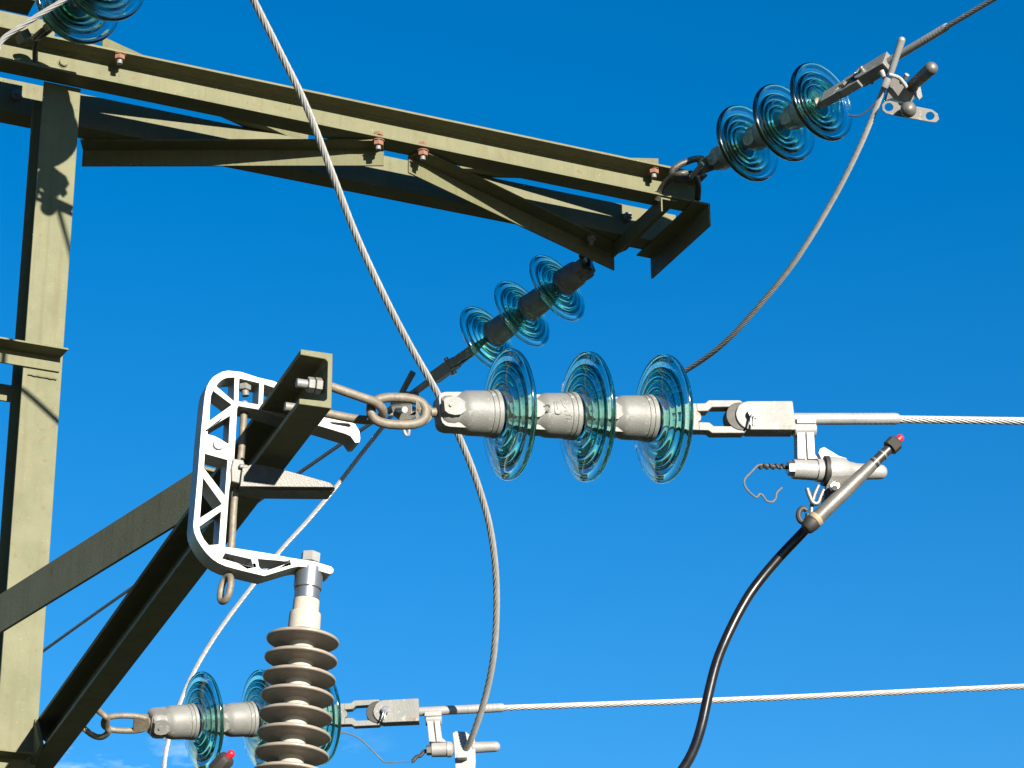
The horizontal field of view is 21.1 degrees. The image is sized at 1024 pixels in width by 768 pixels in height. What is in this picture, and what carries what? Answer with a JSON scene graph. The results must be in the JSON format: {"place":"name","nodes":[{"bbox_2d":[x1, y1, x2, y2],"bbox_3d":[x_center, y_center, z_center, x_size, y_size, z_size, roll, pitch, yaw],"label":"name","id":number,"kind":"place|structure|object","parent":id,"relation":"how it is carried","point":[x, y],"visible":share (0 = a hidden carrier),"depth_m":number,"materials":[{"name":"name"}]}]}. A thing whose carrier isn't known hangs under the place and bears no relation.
{"place":"outdoors","nodes":[
{"label":"outdoors","id":0,"kind":"place"},
{"bbox_2d":[0,0,1023,767],"label":"sky","id":1,"kind":"structure","parent":0,"point":[907,298],"materials":[{"name":"blue"}]},
{"label":"ground","id":2,"kind":"structure","parent":0,"visible":0},
{"bbox_2d":[0,0,710,767],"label":"steel pylon","id":3,"kind":"object","parent":2,"relation":"on","point":[454,166],"visible":0.96,"depth_m":8.77,"materials":[{"name":"green metal"}]},
{"bbox_2d":[0,0,68,49],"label":"jumper cable","id":4,"kind":"object","parent":3,"relation":"hanging from","point":[28,21],"visible":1,"depth_m":7.34,"materials":[{"name":"metal"}]},
{"bbox_2d":[14,0,143,61],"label":"insulator string","id":5,"kind":"object","parent":3,"relation":"attached to","point":[85,22],"visible":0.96,"depth_m":8.31,"materials":[{"name":"glass"}]},
{"bbox_2d":[78,669,341,767],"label":"insulator string","id":6,"kind":"object","parent":3,"relation":"attached to","point":[202,721],"visible":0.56,"depth_m":7.70,"materials":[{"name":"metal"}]},
{"bbox_2d":[341,698,503,728],"bbox_3d":[-0.284,0.948,7.936,0.524,0.077,0.075,-3,-24,0],"label":"dead end clamp","id":7,"kind":"object","parent":6,"relation":"attached to","point":[398,712],"visible":0.92,"depth_m":7.92,"materials":[{"name":"metal"}]},
{"bbox_2d":[411,711,499,767],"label":"branch connector","id":8,"kind":"object","parent":7,"relation":"attached to","point":[439,746],"visible":1,"depth_m":7.88,"materials":[{"name":"metal"}]},
{"bbox_2d":[250,0,499,750],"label":"jumper cable","id":9,"kind":"object","parent":8,"relation":"attached to","point":[273,39],"visible":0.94,"depth_m":7.38,"materials":[{"name":"metal"}]},
{"bbox_2d":[341,732,409,762],"bbox_3d":[-0.404,1.046,7.896,0.220,0.095,0.006,0,-24,0],"label":"tie wire","id":10,"kind":"object","parent":8,"relation":"attached to","point":[373,750],"visible":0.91,"depth_m":7.89,"materials":[{"name":"metal"}]},
{"bbox_2d":[504,684,1023,710],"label":"conductor cable","id":11,"kind":"object","parent":7,"relation":"attached to","point":[755,698],"visible":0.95,"depth_m":8.20,"materials":[{"name":"metal"}]},
{"bbox_2d":[187,371,359,604],"bbox_3d":[-0.503,0.231,5.837,0.360,0.520,0.072,8,-25,-19],"label":"clamp bracket","id":12,"kind":"object","parent":3,"relation":"attached to","point":[230,563],"visible":0.99,"depth_m":5.81,"materials":[{"name":"metal"}]},
{"bbox_2d":[254,550,338,767],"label":"ribbed insulator","id":13,"kind":"object","parent":12,"relation":"hanging from","point":[299,677],"visible":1,"depth_m":5.67,"materials":[{"name":"ceramic"}]},
{"bbox_2d":[208,750,234,767],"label":"cable lug","id":14,"kind":"object","parent":13,"relation":"attached to","point":[223,760],"visible":1,"depth_m":5.57,"materials":[{"name":"metal"}]},
{"bbox_2d":[325,348,693,483],"bbox_3d":[-0.015,0.064,5.796,0.792,0.281,0.281,2,-23,-22],"label":"insulator string","id":15,"kind":"object","parent":3,"relation":"attached to","point":[586,416],"visible":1,"depth_m":5.79,"materials":[{"name":"glass"}]},
{"bbox_2d":[693,400,900,437],"bbox_3d":[0.597,0.076,5.993,0.524,0.077,0.075,0,-24,-11],"label":"dead end clamp","id":16,"kind":"object","parent":15,"relation":"attached to","point":[761,419],"visible":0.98,"depth_m":5.97,"materials":[{"name":"metal"}]},
{"bbox_2d":[758,418,903,533],"bbox_3d":[0.693,0.205,5.946,0.322,0.274,0.093,0,-24,0],"label":"branch connector","id":17,"kind":"object","parent":16,"relation":"attached to","point":[842,480],"visible":1,"depth_m":5.93,"materials":[{"name":"metal"}]},
{"bbox_2d":[678,527,807,767],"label":"power cable","id":18,"kind":"object","parent":17,"relation":"hanging from","point":[781,555],"visible":0.91,"depth_m":5.85,"materials":[{"name":"black rubber"}]},
{"bbox_2d":[743,464,782,502],"bbox_3d":[0.551,0.215,5.924,0.108,0.091,0.005,4,-24,-10],"label":"tie wire","id":19,"kind":"object","parent":17,"relation":"attached to","point":[759,494],"visible":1,"depth_m":5.91,"materials":[{"name":"metal"}]},
{"bbox_2d":[900,415,1023,424],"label":"conductor cable","id":20,"kind":"object","parent":16,"relation":"attached to","point":[962,420],"visible":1,"depth_m":6.07,"materials":[{"name":"metal"}]},
{"bbox_2d":[460,255,595,367],"bbox_3d":[0.106,-0.308,10.019,0.612,0.281,0.281,-36,-29,29],"label":"insulator string","id":21,"kind":"object","parent":3,"relation":"hanging from","point":[521,316],"visible":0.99,"depth_m":10.00,"materials":[{"name":"glass"}]},
{"bbox_2d":[387,347,473,413],"bbox_3d":[-0.287,-0.025,10.291,0.524,0.075,0.077,-36,-9,29],"label":"dead end clamp","id":22,"kind":"object","parent":21,"relation":"attached to","point":[447,367],"visible":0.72,"depth_m":10.23,"materials":[{"name":"metal"}]},
{"bbox_2d":[43,424,370,652],"bbox_3d":[-1.654,0.918,12.883,0.115,0.495,5.876,11,-26,-24],"label":"conductor cable","id":23,"kind":"object","parent":22,"relation":"attached to","point":[300,471],"visible":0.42,"depth_m":13.54,"materials":[{"name":"metal"}]},
{"bbox_2d":[390,370,420,436],"bbox_3d":[-0.393,0.075,10.309,0.130,0.232,0.132,0,-24,0],"label":"branch connector","id":24,"kind":"object","parent":22,"relation":"attached to","point":[402,411],"visible":0.53,"depth_m":10.30,"materials":[{"name":"metal"}]},
{"bbox_2d":[162,413,393,767],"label":"jumper cable","id":25,"kind":"object","parent":24,"relation":"attached to","point":[279,552],"visible":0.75,"depth_m":10.55,"materials":[{"name":"metal"}]},
{"bbox_2d":[654,62,852,200],"bbox_3d":[0.807,-0.826,9.329,0.302,0.281,0.734,-6,-15,-42],"label":"insulator string","id":26,"kind":"object","parent":3,"relation":"attached to","point":[766,131],"visible":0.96,"depth_m":9.22,"materials":[{"name":"glass"}]},
{"bbox_2d":[820,23,949,107],"bbox_3d":[1.212,-1.043,8.919,0.524,0.077,0.075,-30,-67,38],"label":"dead end clamp","id":27,"kind":"object","parent":26,"relation":"attached to","point":[863,76],"visible":0.96,"depth_m":8.94,"materials":[{"name":"metal"}]},
{"bbox_2d":[879,37,938,122],"bbox_3d":[1.268,-0.965,8.773,0.184,0.228,0.210,-3,-24,6],"label":"branch connector","id":28,"kind":"object","parent":27,"relation":"attached to","point":[900,95],"visible":1,"depth_m":8.78,"materials":[{"name":"metal"}]},
{"bbox_2d":[412,86,886,417],"bbox_3d":[0.391,-0.256,9.608,0.129,0.644,2.623,18,-30,-36],"label":"jumper cable","id":29,"kind":"object","parent":28,"relation":"attached to","point":[768,294],"visible":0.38,"depth_m":8.96,"materials":[{"name":"metal"}]},
{"bbox_2d":[849,102,875,116],"bbox_3d":[1.132,-0.885,8.822,0.100,0.052,0.014,-5,-24,11],"label":"tie wire","id":30,"kind":"object","parent":28,"relation":"attached to","point":[867,110],"visible":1,"depth_m":8.82,"materials":[{"name":"metal"}]},
{"bbox_2d":[944,0,996,29],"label":"conductor cable","id":31,"kind":"object","parent":27,"relation":"attached to","point":[964,16],"visible":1,"depth_m":8.69,"materials":[{"name":"metal"}]}
]}

